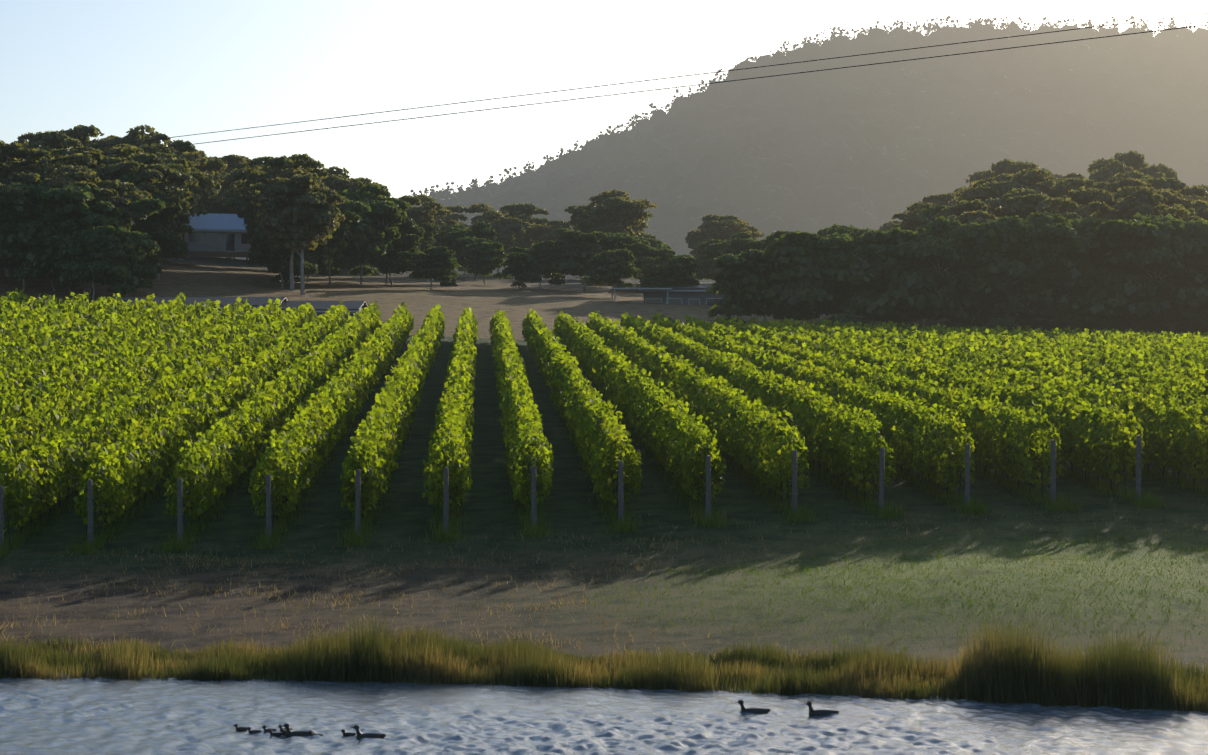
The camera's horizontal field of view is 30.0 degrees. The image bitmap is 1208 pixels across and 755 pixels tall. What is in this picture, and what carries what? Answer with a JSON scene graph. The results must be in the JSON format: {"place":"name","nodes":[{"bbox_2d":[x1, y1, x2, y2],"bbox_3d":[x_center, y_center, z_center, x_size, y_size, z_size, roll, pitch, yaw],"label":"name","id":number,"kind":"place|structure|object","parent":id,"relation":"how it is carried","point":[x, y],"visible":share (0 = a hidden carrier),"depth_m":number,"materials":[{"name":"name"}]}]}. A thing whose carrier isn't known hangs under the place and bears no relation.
{"place":"outdoors","nodes":[
{"label":"outdoors","id":0,"kind":"place"},
{"bbox_2d":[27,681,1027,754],"bbox_3d":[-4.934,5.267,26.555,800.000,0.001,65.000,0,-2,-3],"label":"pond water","id":1,"kind":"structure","parent":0,"point":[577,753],"depth_m":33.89,"materials":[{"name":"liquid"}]},
{"bbox_2d":[0,288,1207,544],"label":"vine","id":2,"kind":"object","parent":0,"point":[236,378],"depth_m":84.74,"materials":[{"name":"green plant"}]},
{"bbox_2d":[0,257,1207,697],"bbox_3d":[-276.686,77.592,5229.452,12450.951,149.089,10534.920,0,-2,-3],"label":"ground","id":3,"kind":"structure","parent":0,"point":[406,515],"depth_m":58.81,"materials":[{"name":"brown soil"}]},
{"bbox_2d":[0,182,39,268],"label":"tree","id":4,"kind":"object","parent":3,"relation":"on","point":[11,202],"visible":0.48,"depth_m":199.45,"materials":[{"name":"green plant"}]},
{"bbox_2d":[0,142,58,276],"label":"gum tree","id":5,"kind":"object","parent":3,"relation":"on","point":[33,171],"visible":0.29,"depth_m":210.62,"materials":[{"name":"green plant"}]},
{"bbox_2d":[0,205,81,290],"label":"tree","id":6,"kind":"object","parent":3,"relation":"on","point":[11,246],"visible":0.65,"depth_m":199.44,"materials":[{"name":"green plant"}]},
{"bbox_2d":[17,131,83,160],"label":"gum tree","id":7,"kind":"object","parent":3,"relation":"on","point":[49,140],"visible":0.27,"depth_m":275.56,"materials":[{"name":"green plant"}]},
{"bbox_2d":[46,146,102,168],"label":"gum tree","id":8,"kind":"object","parent":3,"relation":"on","point":[58,154],"visible":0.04,"depth_m":244.90,"materials":[{"name":"green plant"}]},
{"bbox_2d":[57,124,103,148],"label":"gum tree","id":9,"kind":"object","parent":3,"relation":"on","point":[83,134],"visible":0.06,"depth_m":308.00,"materials":[{"name":"green plant"}]},
{"bbox_2d":[43,225,144,301],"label":"tree","id":10,"kind":"object","parent":3,"relation":"on","point":[100,252],"visible":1,"depth_m":195.22,"materials":[{"name":"green plant"}]},
{"bbox_2d":[24,182,165,291],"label":"tree","id":11,"kind":"object","parent":3,"relation":"on","point":[75,201],"visible":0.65,"depth_m":199.36,"materials":[{"name":"green plant"}]},
{"bbox_2d":[41,164,151,290],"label":"gum tree","id":12,"kind":"object","parent":3,"relation":"on","point":[116,191],"visible":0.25,"depth_m":204.49,"materials":[{"name":"green plant"}]},
{"bbox_2d":[61,151,157,184],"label":"gum tree","id":13,"kind":"object","parent":3,"relation":"on","point":[109,168],"visible":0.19,"depth_m":216.33,"materials":[{"name":"green plant"}]},
{"bbox_2d":[85,125,170,150],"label":"gum tree","id":14,"kind":"object","parent":3,"relation":"on","point":[133,135],"visible":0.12,"depth_m":298.92,"materials":[{"name":"green plant"}]},
{"bbox_2d":[125,229,161,294],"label":"tree","id":15,"kind":"object","parent":3,"relation":"on","point":[144,246],"visible":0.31,"depth_m":202.49,"materials":[{"name":"green plant"}]},
{"bbox_2d":[101,144,194,182],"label":"gum tree","id":16,"kind":"object","parent":3,"relation":"on","point":[125,148],"visible":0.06,"depth_m":231.96,"materials":[{"name":"green plant"}]},
{"bbox_2d":[117,172,188,258],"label":"tree","id":17,"kind":"object","parent":3,"relation":"on","point":[152,227],"visible":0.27,"depth_m":215.22,"materials":[{"name":"green plant"}]},
{"bbox_2d":[114,163,198,280],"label":"gum tree","id":18,"kind":"object","parent":3,"relation":"on","point":[164,172],"visible":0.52,"depth_m":216.84,"materials":[{"name":"green plant"}]},
{"bbox_2d":[124,153,209,224],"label":"gum tree","id":19,"kind":"object","parent":3,"relation":"on","point":[149,159],"visible":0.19,"depth_m":225.90,"materials":[{"name":"green plant"}]},
{"bbox_2d":[138,143,208,199],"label":"gum tree","id":20,"kind":"object","parent":3,"relation":"on","point":[161,152],"visible":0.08,"depth_m":257.16,"materials":[{"name":"green plant"}]},
{"bbox_2d":[162,139,226,259],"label":"gum tree","id":21,"kind":"object","parent":3,"relation":"on","point":[213,186],"visible":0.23,"depth_m":281.19,"materials":[{"name":"green plant"}]},
{"bbox_2d":[122,297,287,310],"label":"shed","id":22,"kind":"structure","parent":3,"relation":"on","point":[255,302],"depth_m":185.40,"materials":[{"name":"grey metal"}]},
{"bbox_2d":[181,213,250,257],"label":"house","id":23,"kind":"structure","parent":3,"relation":"on","point":[221,235],"depth_m":262.22,"materials":[{"name":"blue"}]},
{"bbox_2d":[205,190,239,259],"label":"tree","id":24,"kind":"object","parent":3,"relation":"on","point":[217,207],"visible":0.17,"depth_m":299.18,"materials":[{"name":"green plant"}]},
{"bbox_2d":[209,154,264,257],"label":"gum tree","id":25,"kind":"object","parent":3,"relation":"on","point":[234,161],"visible":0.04,"depth_m":318.36,"materials":[{"name":"green plant"}]},
{"bbox_2d":[223,196,270,268],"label":"tree","id":26,"kind":"object","parent":3,"relation":"on","point":[231,203],"visible":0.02,"depth_m":246.56,"materials":[{"name":"green plant"}]},
{"bbox_2d":[228,153,328,281],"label":"gum tree","id":27,"kind":"object","parent":3,"relation":"on","point":[281,163],"visible":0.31,"depth_m":238.00,"materials":[{"name":"green plant"}]},
{"bbox_2d":[246,231,318,287],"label":"tree","id":28,"kind":"object","parent":3,"relation":"on","point":[265,251],"visible":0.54,"depth_m":221.89,"materials":[{"name":"green plant"}]},
{"bbox_2d":[248,177,331,290],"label":"gum tree","id":29,"kind":"object","parent":3,"relation":"on","point":[263,196],"visible":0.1,"depth_m":216.63,"materials":[{"name":"green plant"}]},
{"bbox_2d":[258,173,345,294],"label":"gum tree","id":30,"kind":"object","parent":3,"relation":"on","point":[313,214],"visible":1,"depth_m":212.92,"materials":[{"name":"green plant"}]},
{"bbox_2d":[249,210,362,275],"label":"tree","id":31,"kind":"object","parent":3,"relation":"on","point":[336,242],"visible":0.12,"depth_m":226.71,"materials":[{"name":"green plant"}]},
{"bbox_2d":[279,301,367,320],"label":"shed","id":32,"kind":"structure","parent":3,"relation":"on","point":[320,307],"depth_m":185.26,"materials":[{"name":"grey metal"}]},
{"bbox_2d":[316,196,381,285],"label":"tree","id":33,"kind":"object","parent":3,"relation":"on","point":[358,231],"visible":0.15,"depth_m":231.95,"materials":[{"name":"green plant"}]},
{"bbox_2d":[321,166,378,193],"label":"gum tree","id":34,"kind":"object","parent":3,"relation":"on","point":[337,179],"visible":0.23,"depth_m":297.41,"materials":[{"name":"green plant"}]},
{"bbox_2d":[332,183,410,285],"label":"tree","id":35,"kind":"object","parent":3,"relation":"on","point":[391,213],"visible":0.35,"depth_m":237.35,"materials":[{"name":"green plant"}]},
{"bbox_2d":[347,217,425,283],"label":"tree","id":36,"kind":"object","parent":3,"relation":"on","point":[408,226],"visible":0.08,"depth_m":248.11,"materials":[{"name":"green plant"}]},
{"bbox_2d":[368,232,424,284],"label":"tree","id":37,"kind":"object","parent":3,"relation":"on","point":[389,262],"visible":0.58,"depth_m":244.04,"materials":[{"name":"green plant"}]},
{"bbox_2d":[371,223,440,273],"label":"tree","id":38,"kind":"object","parent":3,"relation":"on","point":[428,232],"visible":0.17,"depth_m":290.83,"materials":[{"name":"green plant"}]},
{"bbox_2d":[394,195,441,224],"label":"gum tree","id":39,"kind":"object","parent":3,"relation":"on","point":[419,215],"visible":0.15,"depth_m":325.75,"materials":[{"name":"green plant"}]},
{"bbox_2d":[396,246,462,289],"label":"tree","id":40,"kind":"object","parent":3,"relation":"on","point":[439,263],"visible":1,"depth_m":233.73,"materials":[{"name":"green plant"}]},
{"bbox_2d":[413,194,452,225],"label":"gum tree","id":41,"kind":"object","parent":3,"relation":"on","point":[441,210],"visible":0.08,"depth_m":373.71,"materials":[{"name":"green plant"}]},
{"bbox_2d":[436,221,496,277],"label":"tree","id":42,"kind":"object","parent":3,"relation":"on","point":[454,234],"visible":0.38,"depth_m":282.71,"materials":[{"name":"green plant"}]},
{"bbox_2d":[433,203,504,272],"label":"gum tree","id":43,"kind":"object","parent":3,"relation":"on","point":[450,219],"visible":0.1,"depth_m":395.01,"materials":[{"name":"green plant"}]},
{"bbox_2d":[453,236,497,280],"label":"tree","id":44,"kind":"object","parent":3,"relation":"on","point":[461,243],"visible":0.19,"depth_m":275.40,"materials":[{"name":"green plant"}]},
{"bbox_2d":[458,241,511,284],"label":"tree","id":45,"kind":"object","parent":3,"relation":"on","point":[486,257],"visible":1,"depth_m":260.24,"materials":[{"name":"green plant"}]},
{"bbox_2d":[471,210,531,273],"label":"gum tree","id":46,"kind":"object","parent":3,"relation":"on","point":[507,230],"visible":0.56,"depth_m":356.66,"materials":[{"name":"green plant"}]},
{"bbox_2d":[500,251,541,290],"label":"tree","id":47,"kind":"object","parent":3,"relation":"on","point":[521,267],"visible":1,"depth_m":244.60,"materials":[{"name":"green plant"}]},
{"bbox_2d":[495,203,551,252],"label":"gum tree","id":48,"kind":"object","parent":3,"relation":"on","point":[526,211],"visible":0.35,"depth_m":384.30,"materials":[{"name":"green plant"}]},
{"bbox_2d":[509,240,565,288],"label":"tree","id":49,"kind":"object","parent":3,"relation":"on","point":[544,253],"visible":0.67,"depth_m":250.25,"materials":[{"name":"green plant"}]},
{"bbox_2d":[529,220,574,243],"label":"gum tree","id":50,"kind":"object","parent":3,"relation":"on","point":[541,233],"visible":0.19,"depth_m":368.10,"materials":[{"name":"green plant"}]},
{"bbox_2d":[550,230,637,291],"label":"tree","id":51,"kind":"object","parent":3,"relation":"on","point":[577,251],"visible":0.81,"depth_m":248.02,"materials":[{"name":"green plant"}]},
{"bbox_2d":[0,361,1196,550],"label":"vineyard posts","id":52,"kind":"object","parent":3,"relation":"on","point":[534,498],"visible":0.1,"depth_m":64.36,"materials":[{"name":"wood"}]},
{"bbox_2d":[0,600,1207,712],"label":"shore reeds","id":53,"kind":"object","parent":3,"relation":"on","point":[1006,671],"visible":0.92,"depth_m":41.55,"materials":[{"name":"green plant"}]},
{"bbox_2d":[0,13,1207,166],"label":"power line wires","id":54,"kind":"object","parent":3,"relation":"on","point":[646,90],"visible":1,"depth_m":58.14,"materials":[{"name":"black metal"}]},
{"bbox_2d":[564,189,656,236],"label":"gum tree","id":55,"kind":"object","parent":3,"relation":"on","point":[623,211],"visible":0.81,"depth_m":325.82,"materials":[{"name":"green plant"}]},
{"bbox_2d":[580,249,642,287],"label":"tree","id":56,"kind":"object","parent":3,"relation":"on","point":[610,267],"visible":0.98,"depth_m":234.70,"materials":[{"name":"green plant"}]},
{"bbox_2d":[608,288,671,303],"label":"carport","id":57,"kind":"object","parent":3,"relation":"on","point":[622,290],"visible":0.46,"depth_m":221.83,"materials":[{"name":"grey metal"}]},
{"bbox_2d":[624,239,675,279],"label":"tree","id":58,"kind":"object","parent":3,"relation":"on","point":[640,249],"visible":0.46,"depth_m":264.97,"materials":[{"name":"green plant"}]},
{"bbox_2d":[635,257,687,293],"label":"tree","id":59,"kind":"object","parent":3,"relation":"on","point":[665,274],"visible":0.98,"depth_m":225.34,"materials":[{"name":"green plant"}]},
{"bbox_2d":[641,253,699,285],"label":"tree","id":60,"kind":"object","parent":3,"relation":"on","point":[689,261],"visible":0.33,"depth_m":228.39,"materials":[{"name":"green plant"}]},
{"bbox_2d":[639,285,725,305],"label":"grey house","id":61,"kind":"structure","parent":3,"relation":"on","point":[693,295],"depth_m":223.06,"materials":[{"name":"grey"}]},
{"bbox_2d":[685,214,752,258],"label":"gum tree","id":62,"kind":"object","parent":3,"relation":"on","point":[722,228],"visible":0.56,"depth_m":366.95,"materials":[{"name":"green plant"}]},
{"bbox_2d":[694,232,754,280],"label":"tree","id":63,"kind":"object","parent":3,"relation":"on","point":[712,249],"visible":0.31,"depth_m":268.88,"materials":[{"name":"green plant"}]},
{"bbox_2d":[717,238,765,274],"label":"tree","id":64,"kind":"object","parent":3,"relation":"on","point":[735,246],"visible":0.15,"depth_m":235.32,"materials":[{"name":"green plant"}]},
{"bbox_2d":[705,248,797,323],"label":"tree","id":65,"kind":"object","parent":3,"relation":"on","point":[742,279],"visible":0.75,"depth_m":188.14,"materials":[{"name":"green plant"}]},
{"bbox_2d":[756,300,838,323],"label":"tree","id":66,"kind":"object","parent":3,"relation":"on","point":[803,313],"visible":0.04,"depth_m":188.94,"materials":[{"name":"green plant"}]},
{"bbox_2d":[755,231,898,326],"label":"tree","id":67,"kind":"object","parent":3,"relation":"on","point":[825,270],"visible":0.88,"depth_m":186.02,"materials":[{"name":"green plant"}]},
{"bbox_2d":[817,224,871,239],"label":"tree","id":68,"kind":"object","parent":3,"relation":"on","point":[852,231],"visible":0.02,"depth_m":232.07,"materials":[{"name":"green plant"}]},
{"bbox_2d":[820,229,937,325],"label":"tree","id":69,"kind":"object","parent":3,"relation":"on","point":[878,235],"visible":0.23,"depth_m":187.02,"materials":[{"name":"green plant"}]},
{"bbox_2d":[588,528,1207,652],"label":"green bank grass","id":70,"kind":"structure","parent":3,"relation":"on","point":[940,555],"depth_m":51.51,"materials":[{"name":"green plant"}]},
{"bbox_2d":[892,201,935,231],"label":"gum tree","id":71,"kind":"object","parent":3,"relation":"on","point":[913,222],"visible":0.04,"depth_m":242.66,"materials":[{"name":"green plant"}]},
{"bbox_2d":[856,216,974,328],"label":"tree","id":72,"kind":"object","parent":3,"relation":"on","point":[914,293],"visible":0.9,"depth_m":185.56,"materials":[{"name":"green plant"}]},
{"bbox_2d":[914,205,947,232],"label":"tree","id":73,"kind":"object","parent":3,"relation":"on","point":[927,214],"visible":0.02,"depth_m":219.23,"materials":[{"name":"green plant"}]},
{"bbox_2d":[920,194,960,208],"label":"gum tree","id":74,"kind":"object","parent":3,"relation":"on","point":[944,199],"visible":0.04,"depth_m":296.35,"materials":[{"name":"green plant"}]},
{"bbox_2d":[930,199,1004,220],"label":"gum tree","id":75,"kind":"object","parent":3,"relation":"on","point":[960,208],"visible":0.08,"depth_m":214.31,"materials":[{"name":"green plant"}]},
{"bbox_2d":[946,210,999,233],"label":"gum tree","id":76,"kind":"object","parent":3,"relation":"on","point":[978,216],"visible":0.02,"depth_m":196.60,"materials":[{"name":"green plant"}]},
{"bbox_2d":[921,242,1028,329],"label":"tree","id":77,"kind":"object","parent":3,"relation":"on","point":[970,306],"visible":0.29,"depth_m":187.46,"materials":[{"name":"green plant"}]},
{"bbox_2d":[964,159,1041,183],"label":"gum tree","id":78,"kind":"object","parent":3,"relation":"on","point":[1007,166],"visible":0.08,"depth_m":328.04,"materials":[{"name":"green plant"}]},
{"bbox_2d":[952,173,1064,211],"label":"gum tree","id":79,"kind":"object","parent":3,"relation":"on","point":[999,178],"visible":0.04,"depth_m":249.67,"materials":[{"name":"green plant"}]},
{"bbox_2d":[941,215,1091,329],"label":"tree","id":80,"kind":"object","parent":3,"relation":"on","point":[1005,248],"visible":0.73,"depth_m":185.16,"materials":[{"name":"green plant"}]},
{"bbox_2d":[983,187,1052,212],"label":"gum tree","id":81,"kind":"object","parent":3,"relation":"on","point":[998,202],"visible":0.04,"depth_m":222.87,"materials":[{"name":"green plant"}]},
{"bbox_2d":[964,167,1085,212],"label":"gum tree","id":82,"kind":"object","parent":3,"relation":"on","point":[1047,184],"visible":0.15,"depth_m":239.19,"materials":[{"name":"green plant"}]},
{"bbox_2d":[994,194,1095,319],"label":"gum tree","id":83,"kind":"object","parent":3,"relation":"on","point":[1024,206],"visible":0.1,"depth_m":212.05,"materials":[{"name":"green plant"}]},
{"bbox_2d":[948,211,1161,330],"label":"tree","id":84,"kind":"object","parent":3,"relation":"on","point":[1115,234],"visible":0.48,"depth_m":185.64,"materials":[{"name":"green plant"}]},
{"bbox_2d":[1053,188,1125,212],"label":"gum tree","id":85,"kind":"object","parent":3,"relation":"on","point":[1083,196],"visible":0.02,"depth_m":216.90,"materials":[{"name":"green plant"}]},
{"bbox_2d":[1061,158,1135,181],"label":"gum tree","id":86,"kind":"object","parent":3,"relation":"on","point":[1112,168],"visible":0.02,"depth_m":300.98,"materials":[{"name":"green plant"}]},
{"bbox_2d":[1042,242,1190,330],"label":"tree","id":87,"kind":"object","parent":3,"relation":"on","point":[1130,302],"visible":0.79,"depth_m":184.47,"materials":[{"name":"green plant"}]},
{"bbox_2d":[1069,177,1181,212],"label":"gum tree","id":88,"kind":"object","parent":3,"relation":"on","point":[1114,186],"visible":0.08,"depth_m":229.64,"materials":[{"name":"green plant"}]},
{"bbox_2d":[1069,170,1187,199],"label":"gum tree","id":89,"kind":"object","parent":3,"relation":"on","point":[1135,174],"depth_m":259.22,"materials":[{"name":"green plant"}]},
{"bbox_2d":[1089,150,1177,179],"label":"gum tree","id":90,"kind":"object","parent":3,"relation":"on","point":[1135,160],"visible":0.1,"depth_m":324.71,"materials":[{"name":"green plant"}]},
{"bbox_2d":[1083,185,1207,221],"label":"gum tree","id":91,"kind":"object","parent":3,"relation":"on","point":[1141,200],"visible":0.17,"depth_m":200.86,"materials":[{"name":"green plant"}]},
{"bbox_2d":[1135,311,1185,334],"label":"tree","id":92,"kind":"object","parent":3,"relation":"on","point":[1154,325],"depth_m":189.80,"materials":[{"name":"green plant"}]},
{"bbox_2d":[1122,212,1207,334],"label":"tree","id":93,"kind":"object","parent":3,"relation":"on","point":[1176,234],"visible":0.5,"depth_m":186.06,"materials":[{"name":"green plant"}]},
{"bbox_2d":[1136,176,1207,198],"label":"gum tree","id":94,"kind":"object","parent":3,"relation":"on","point":[1175,184],"visible":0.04,"depth_m":239.71,"materials":[{"name":"green plant"}]},
{"bbox_2d":[1154,238,1207,328],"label":"tree","id":95,"kind":"object","parent":3,"relation":"on","point":[1195,320],"visible":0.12,"depth_m":186.49,"materials":[{"name":"green plant"}]},
{"bbox_2d":[1155,189,1207,219],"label":"gum tree","id":96,"kind":"object","parent":3,"relation":"on","point":[1200,207],"visible":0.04,"depth_m":212.61,"materials":[{"name":"green plant"}]},
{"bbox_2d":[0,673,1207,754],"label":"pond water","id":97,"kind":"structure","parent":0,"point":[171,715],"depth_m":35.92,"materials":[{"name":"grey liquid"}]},
{"bbox_2d":[0,413,1207,556],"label":"vineyard rough grass","id":98,"kind":"structure","parent":0,"point":[626,525],"depth_m":66.79,"materials":[{"name":"green plant"}]},
{"bbox_2d":[0,0,1207,197],"label":"sky","id":99,"kind":"structure","parent":0,"point":[175,68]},
{"bbox_3d":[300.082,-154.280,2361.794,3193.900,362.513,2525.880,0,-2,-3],"label":"hill","id":100,"kind":"structure","parent":0,"visible":0},
{"bbox_2d":[219,20,1207,282],"bbox_3d":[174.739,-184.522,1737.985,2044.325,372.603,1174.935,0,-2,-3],"label":"hill forest","id":101,"kind":"object","parent":100,"relation":"on","point":[875,146],"visible":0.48,"depth_m":1816.39,"materials":[{"name":"green plant"}]},
{"bbox_2d":[385,16,1207,198],"bbox_3d":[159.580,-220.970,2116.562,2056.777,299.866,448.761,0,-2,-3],"label":"trees","id":102,"kind":"object","parent":100,"relation":"on","point":[935,26],"visible":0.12,"depth_m":2277.26,"materials":[{"name":"green plant"}]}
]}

